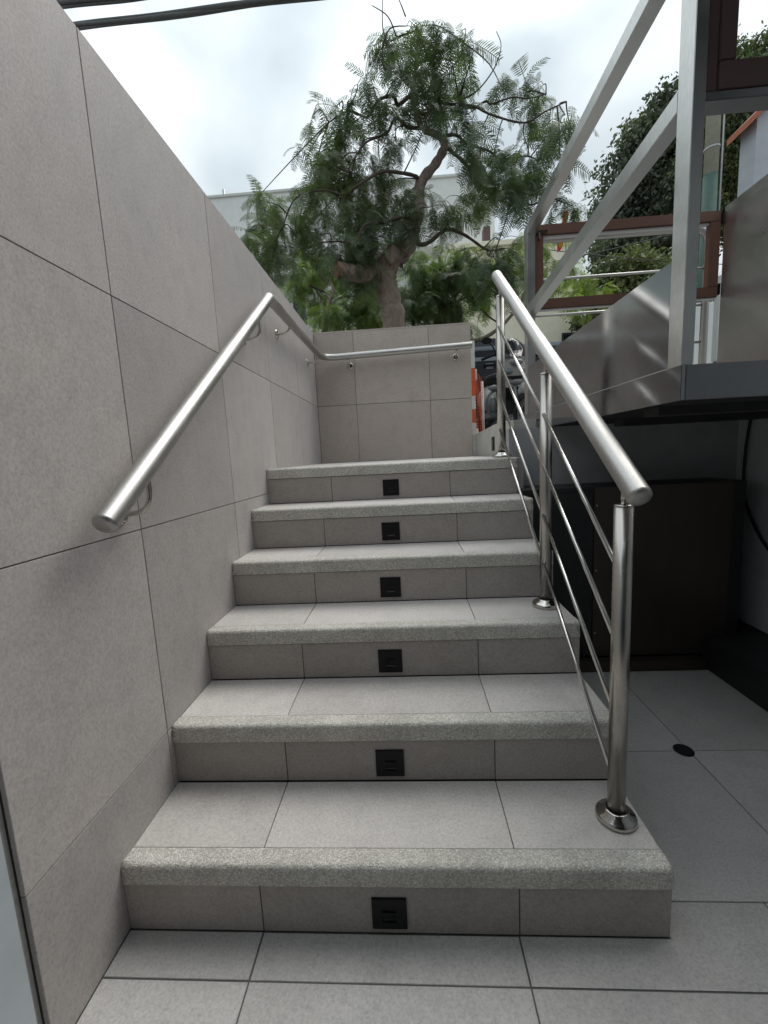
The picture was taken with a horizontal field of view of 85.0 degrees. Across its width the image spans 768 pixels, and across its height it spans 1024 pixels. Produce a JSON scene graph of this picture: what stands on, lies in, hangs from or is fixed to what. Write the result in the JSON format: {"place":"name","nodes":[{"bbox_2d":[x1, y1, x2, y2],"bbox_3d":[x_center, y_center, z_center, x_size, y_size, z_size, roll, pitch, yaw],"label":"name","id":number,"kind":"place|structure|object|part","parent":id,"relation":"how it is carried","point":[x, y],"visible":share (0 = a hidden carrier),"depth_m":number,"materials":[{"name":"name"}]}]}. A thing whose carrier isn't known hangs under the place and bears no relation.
{"place":"outdoors","nodes":[
{"label":"outdoors","id":0,"kind":"place"},
{"bbox_2d":[56,0,144,8],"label":"overhead cable","id":1,"kind":"object","parent":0,"point":[66,4],"visible":0.39,"depth_m":3.79,"materials":[{"name":"black rubber"}]},
{"bbox_2d":[73,0,322,30],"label":"overhead cable","id":2,"kind":"object","parent":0,"point":[195,11],"visible":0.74,"depth_m":3.75,"materials":[{"name":"black rubber"}]},
{"bbox_2d":[120,456,673,936],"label":"staircase","id":3,"kind":"structure","parent":0,"point":[284,808],"depth_m":1.21,"materials":[{"name":"stone"}]},
{"bbox_2d":[371,897,407,929],"bbox_3d":[0.013,0.931,0.971,0.081,0.081,0.010,-2,8,3],"label":"step light","id":4,"kind":"object","parent":3,"relation":"attached to","point":[392,911],"visible":1,"depth_m":0.97,"materials":[{"name":"black plastic"}]},
{"bbox_2d":[375,749,404,775],"bbox_3d":[0.017,0.720,1.200,0.081,0.081,0.010,-2,8,3],"label":"step light","id":5,"kind":"object","parent":3,"relation":"attached to","point":[389,762],"visible":1,"depth_m":1.20,"materials":[{"name":"black plastic"}]},
{"bbox_2d":[378,649,402,672],"bbox_3d":[0.021,0.509,1.430,0.081,0.081,0.010,-2,8,3],"label":"step light","id":6,"kind":"object","parent":3,"relation":"attached to","point":[389,660],"visible":1,"depth_m":1.43,"materials":[{"name":"black plastic"}]},
{"bbox_2d":[380,577,400,596],"bbox_3d":[0.026,0.298,1.659,0.081,0.081,0.010,-2,8,3],"label":"step light","id":7,"kind":"object","parent":3,"relation":"attached to","point":[390,586],"visible":1,"depth_m":1.66,"materials":[{"name":"black plastic"}]},
{"bbox_2d":[381,522,399,540],"bbox_3d":[0.030,0.087,1.889,0.081,0.081,0.010,-2,8,3],"label":"step light","id":8,"kind":"object","parent":3,"relation":"attached to","point":[390,530],"visible":1,"depth_m":1.89,"materials":[{"name":"black plastic"}]},
{"bbox_2d":[383,479,398,495],"bbox_3d":[0.035,-0.124,2.118,0.081,0.081,0.010,-2,8,3],"label":"step light","id":9,"kind":"object","parent":3,"relation":"attached to","point":[391,487],"visible":1,"depth_m":2.12,"materials":[{"name":"black plastic"}]},
{"bbox_2d":[313,322,472,463],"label":"landing wall","id":10,"kind":"structure","parent":3,"relation":"on","point":[405,406],"depth_m":3.45,"materials":[{"name":"tile"}]},
{"bbox_2d":[491,270,652,833],"bbox_3d":[0.570,-0.210,1.538,0.095,1.810,1.381,-2,8,3],"label":"stair balustrade","id":11,"kind":"object","parent":3,"relation":"on","point":[614,812],"visible":0.98,"depth_m":1.09,"materials":[{"name":"metal"}]},
{"bbox_2d":[63,0,767,316],"label":"sky","id":12,"kind":"structure","parent":0,"point":[228,93],"materials":[{"name":"white"}]},
{"bbox_2d":[75,654,767,1023],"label":"floor","id":13,"kind":"structure","parent":0,"point":[703,812],"depth_m":0.93,"materials":[{"name":"tile"}]},
{"bbox_2d":[0,834,36,1023],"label":"painted wall","id":14,"kind":"structure","parent":13,"relation":"on","point":[16,1004],"depth_m":0.73,"materials":[{"name":"paint"}]},
{"bbox_2d":[0,0,321,1023],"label":"tiled wall","id":15,"kind":"structure","parent":13,"relation":"on","point":[136,282],"depth_m":0.98,"materials":[{"name":"tile"}]},
{"bbox_2d":[91,293,472,532],"bbox_3d":[-0.418,-0.653,2.334,1.097,0.988,2.941,1,9,27],"label":"wall handrail","id":16,"kind":"object","parent":15,"relation":"attached to","point":[112,514],"depth_m":1.24,"materials":[{"name":"metal"}]},
{"bbox_2d":[506,420,738,485],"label":"undercroft wall","id":17,"kind":"structure","parent":13,"relation":"on","point":[683,450],"depth_m":2.20,"materials":[{"name":"paint"}]},
{"bbox_2d":[518,477,746,671],"bbox_3d":[1.209,0.311,2.139,1.030,0.909,0.299,-2,8,3],"label":"door frame","id":18,"kind":"object","parent":13,"relation":"on","point":[687,548],"visible":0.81,"depth_m":2.03,"materials":[{"name":"black paint"}]},
{"bbox_3d":[0.856,0.322,2.061,0.325,0.825,0.008,-2,8,3],"label":"door","id":19,"kind":"part","parent":18,"relation":"part of","materials":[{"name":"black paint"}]},
{"bbox_3d":[1.338,0.290,2.030,0.634,0.848,0.010,-2,8,3],"label":"door","id":20,"kind":"part","parent":18,"relation":"part of","materials":[{"name":"metal"}]},
{"bbox_2d":[673,744,694,756],"bbox_3d":[1.082,0.859,1.513,0.066,0.003,0.066,-2,8,3],"label":"floor drain","id":21,"kind":"object","parent":13,"relation":"on","point":[683,750],"visible":1,"depth_m":1.51,"materials":[{"name":"black plastic"}]},
{"bbox_2d":[702,619,767,711],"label":"dark plinth","id":22,"kind":"structure","parent":13,"relation":"on","point":[738,662],"depth_m":1.90,"materials":[{"name":"black paint"}]},
{"bbox_2d":[735,419,767,633],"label":"side wall","id":23,"kind":"structure","parent":22,"relation":"on","point":[753,604],"depth_m":2.08,"materials":[{"name":"paint"}]},
{"bbox_2d":[557,209,566,283],"bbox_3d":[4.593,-6.826,10.795,0.264,1.892,0.120,-2,8,3],"label":"utility pole","id":24,"kind":"object","parent":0,"point":[558,248],"visible":0.12,"depth_m":10.80,"materials":[{"name":"metal"}]},
{"bbox_2d":[544,219,724,263],"bbox_3d":[7.681,-6.939,9.596,8.792,1.874,0.020,-2,8,3],"label":"overhead cable","id":25,"kind":"object","parent":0,"point":[621,246],"visible":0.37,"depth_m":9.80,"materials":[{"name":"grey metal"}]},
{"bbox_2d":[549,249,721,264],"bbox_3d":[8.189,-6.056,9.893,8.947,0.995,0.020,-2,8,3],"label":"overhead cable","id":26,"kind":"object","parent":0,"point":[618,257],"visible":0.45,"depth_m":10.02,"materials":[{"name":"grey metal"}]},
{"bbox_2d":[693,302,713,363],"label":"rendered wall","id":27,"kind":"structure","parent":0,"point":[697,330],"depth_m":5.00,"materials":[{"name":"white paint"}]},
{"bbox_2d":[696,114,724,302],"bbox_3d":[6.711,-7.266,8.582,0.293,11.340,0.316,-8,9,-31],"label":"glass panel","id":28,"kind":"object","parent":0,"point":[713,145],"visible":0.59,"depth_m":8.55,"materials":[{"name":"glass"}]},
{"label":"ground","id":29,"kind":"structure","parent":0,"visible":0},
{"bbox_2d":[279,251,382,332],"bbox_3d":[-0.747,-2.699,6.948,2.423,3.482,1.436,1,9,26],"label":"young tree","id":30,"kind":"object","parent":29,"relation":"on","point":[363,318],"visible":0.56,"depth_m":6.74,"materials":[{"name":"green plant"}]},
{"bbox_2d":[207,170,494,329],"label":"white building","id":31,"kind":"structure","parent":29,"relation":"on","point":[232,213],"depth_m":14.66,"materials":[{"name":"paint"}]},
{"bbox_2d":[293,299,306,324],"bbox_3d":[-2.965,-6.500,14.983,0.438,2.235,0.050,-2,8,3],"label":"window","id":32,"kind":"structure","parent":31,"relation":"in","point":[294,305],"depth_m":14.89,"materials":[{"name":"glass"}]},
{"bbox_2d":[231,0,599,327],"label":"jacaranda tree","id":33,"kind":"object","parent":29,"relation":"on","point":[362,266],"visible":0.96,"depth_m":4.32,"materials":[{"name":"green plant"}]},
{"bbox_2d":[366,243,491,341],"bbox_3d":[0.748,-2.425,6.373,1.945,2.944,1.498,-2,8,3],"label":"young tree","id":34,"kind":"object","parent":29,"relation":"on","point":[436,304],"visible":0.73,"depth_m":5.99,"materials":[{"name":"green plant"}]},
{"bbox_2d":[446,226,574,433],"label":"cream house","id":35,"kind":"structure","parent":29,"relation":"on","point":[554,328],"depth_m":12.93,"materials":[{"name":"paint"}]},
{"bbox_2d":[475,338,495,346],"bbox_3d":[3.150,-5.096,13.105,0.671,0.596,0.050,-2,8,3],"label":"window","id":36,"kind":"structure","parent":35,"relation":"in","point":[478,344],"depth_m":13.08,"materials":[{"name":"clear glass"}]},
{"bbox_2d":[562,332,573,340],"bbox_3d":[5.685,-5.295,12.944,0.375,0.464,0.050,-2,8,3],"label":"window","id":37,"kind":"structure","parent":35,"relation":"in","point":[564,335],"depth_m":12.91,"materials":[{"name":"black glass"}]},
{"bbox_2d":[432,232,620,342],"bbox_3d":[2.584,-3.005,7.640,3.362,3.571,1.740,-2,8,3],"label":"young tree","id":38,"kind":"object","parent":29,"relation":"on","point":[574,285],"visible":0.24,"depth_m":7.50,"materials":[{"name":"green plant"}]},
{"bbox_2d":[565,238,712,333],"bbox_3d":[7.113,-4.552,11.732,4.468,5.331,3.144,-7,9,-29],"label":"broadleaf tree","id":39,"kind":"object","parent":29,"relation":"on","point":[626,283],"visible":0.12,"depth_m":10.52,"materials":[{"name":"green plant"}]},
{"bbox_2d":[524,0,767,426],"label":"steel walkway","id":40,"kind":"structure","parent":29,"relation":"on","point":[627,359],"depth_m":1.37,"materials":[{"name":"grey metal"}]},
{"bbox_2d":[535,227,708,363],"bbox_3d":[1.669,-1.307,3.015,1.263,1.334,0.048,-2,8,3],"label":"tubular railing","id":41,"kind":"object","parent":40,"relation":"attached to","point":[703,332],"visible":0.22,"depth_m":2.96,"materials":[{"name":"metal"}]},
{"bbox_2d":[535,210,723,311],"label":"walkway gate","id":42,"kind":"structure","parent":40,"relation":"attached to","point":[712,222],"depth_m":2.40,"materials":[{"name":"brown paint"}]},
{"bbox_2d":[705,0,767,115],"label":"brown frame","id":43,"kind":"object","parent":40,"relation":"attached to","point":[734,84],"visible":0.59,"depth_m":1.02,"materials":[{"name":"wood"}]},
{"bbox_2d":[742,420,767,550],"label":"hanging cable","id":44,"kind":"object","parent":40,"relation":"hanging from","point":[743,478],"visible":0.83,"depth_m":2.08,"materials":[{"name":"rubber"}]},
{"bbox_2d":[579,71,723,277],"bbox_3d":[9.378,-8.254,14.697,5.473,11.664,5.089,-2,8,3],"label":"broadleaf tree","id":45,"kind":"object","parent":29,"relation":"on","point":[649,194],"visible":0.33,"depth_m":13.67,"materials":[{"name":"green plant"}]},
{"bbox_2d":[665,18,767,254],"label":"broadleaf tree","id":46,"kind":"object","parent":29,"relation":"on","point":[734,122],"visible":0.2,"depth_m":10.83,"materials":[{"name":"green plant"}]},
{"bbox_2d":[711,275,721,362],"bbox_3d":[2.392,-1.169,3.011,0.045,0.990,0.050,-2,8,3],"label":"white post","id":47,"kind":"object","parent":29,"relation":"on","point":[716,311],"visible":0.47,"depth_m":2.98,"materials":[{"name":"paint"}]},
{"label":"road","id":48,"kind":"structure","parent":0,"visible":0},
{"bbox_2d":[311,322,429,332],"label":"garden wall","id":49,"kind":"structure","parent":48,"relation":"on","point":[352,329],"depth_m":8.96,"materials":[{"name":"beige paint"}]},
{"bbox_2d":[475,341,562,428],"bbox_3d":[0.520,-1.887,6.675,5.743,1.697,1.900,-2,8,3],"label":"pickup truck","id":50,"kind":"object","parent":48,"relation":"on","point":[486,367],"visible":0.08,"depth_m":5.76,"materials":[{"name":"paint"}]},
{"bbox_2d":[727,110,767,196],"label":"neighbour wall","id":51,"kind":"structure","parent":48,"relation":"on","point":[753,158],"depth_m":5.10,"materials":[{"name":"white paint"}]},
{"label":"pavement","id":52,"kind":"structure","parent":0,"visible":0},
{"bbox_2d":[471,340,484,434],"bbox_3d":[0.895,-1.166,4.004,0.058,0.869,0.233,3,9,35],"label":"barrier","id":53,"kind":"object","parent":52,"relation":"on","point":[474,376],"visible":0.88,"depth_m":3.95,"materials":[{"name":"plastic"}]},
{"bbox_2d":[473,419,535,488],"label":"kerb wall","id":54,"kind":"structure","parent":52,"relation":"on","point":[482,443],"depth_m":2.80,"materials":[{"name":"concrete"}]},
{"bbox_2d":[491,437,494,450],"bbox_3d":[0.725,-0.453,2.785,0.010,0.090,0.075,-2,8,3],"label":"slot light","id":55,"kind":"object","parent":54,"relation":"attached to","point":[493,443],"visible":1,"depth_m":2.76,"materials":[{"name":"black plastic"}]},
{"bbox_2d":[477,337,538,431],"bbox_3d":[1.442,-1.424,4.910,0.662,1.084,1.667,-2,8,3],"label":"scooter","id":56,"kind":"object","parent":52,"relation":"on","point":[514,375],"visible":0.52,"depth_m":4.58,"materials":[{"name":"plastic"}]}
]}

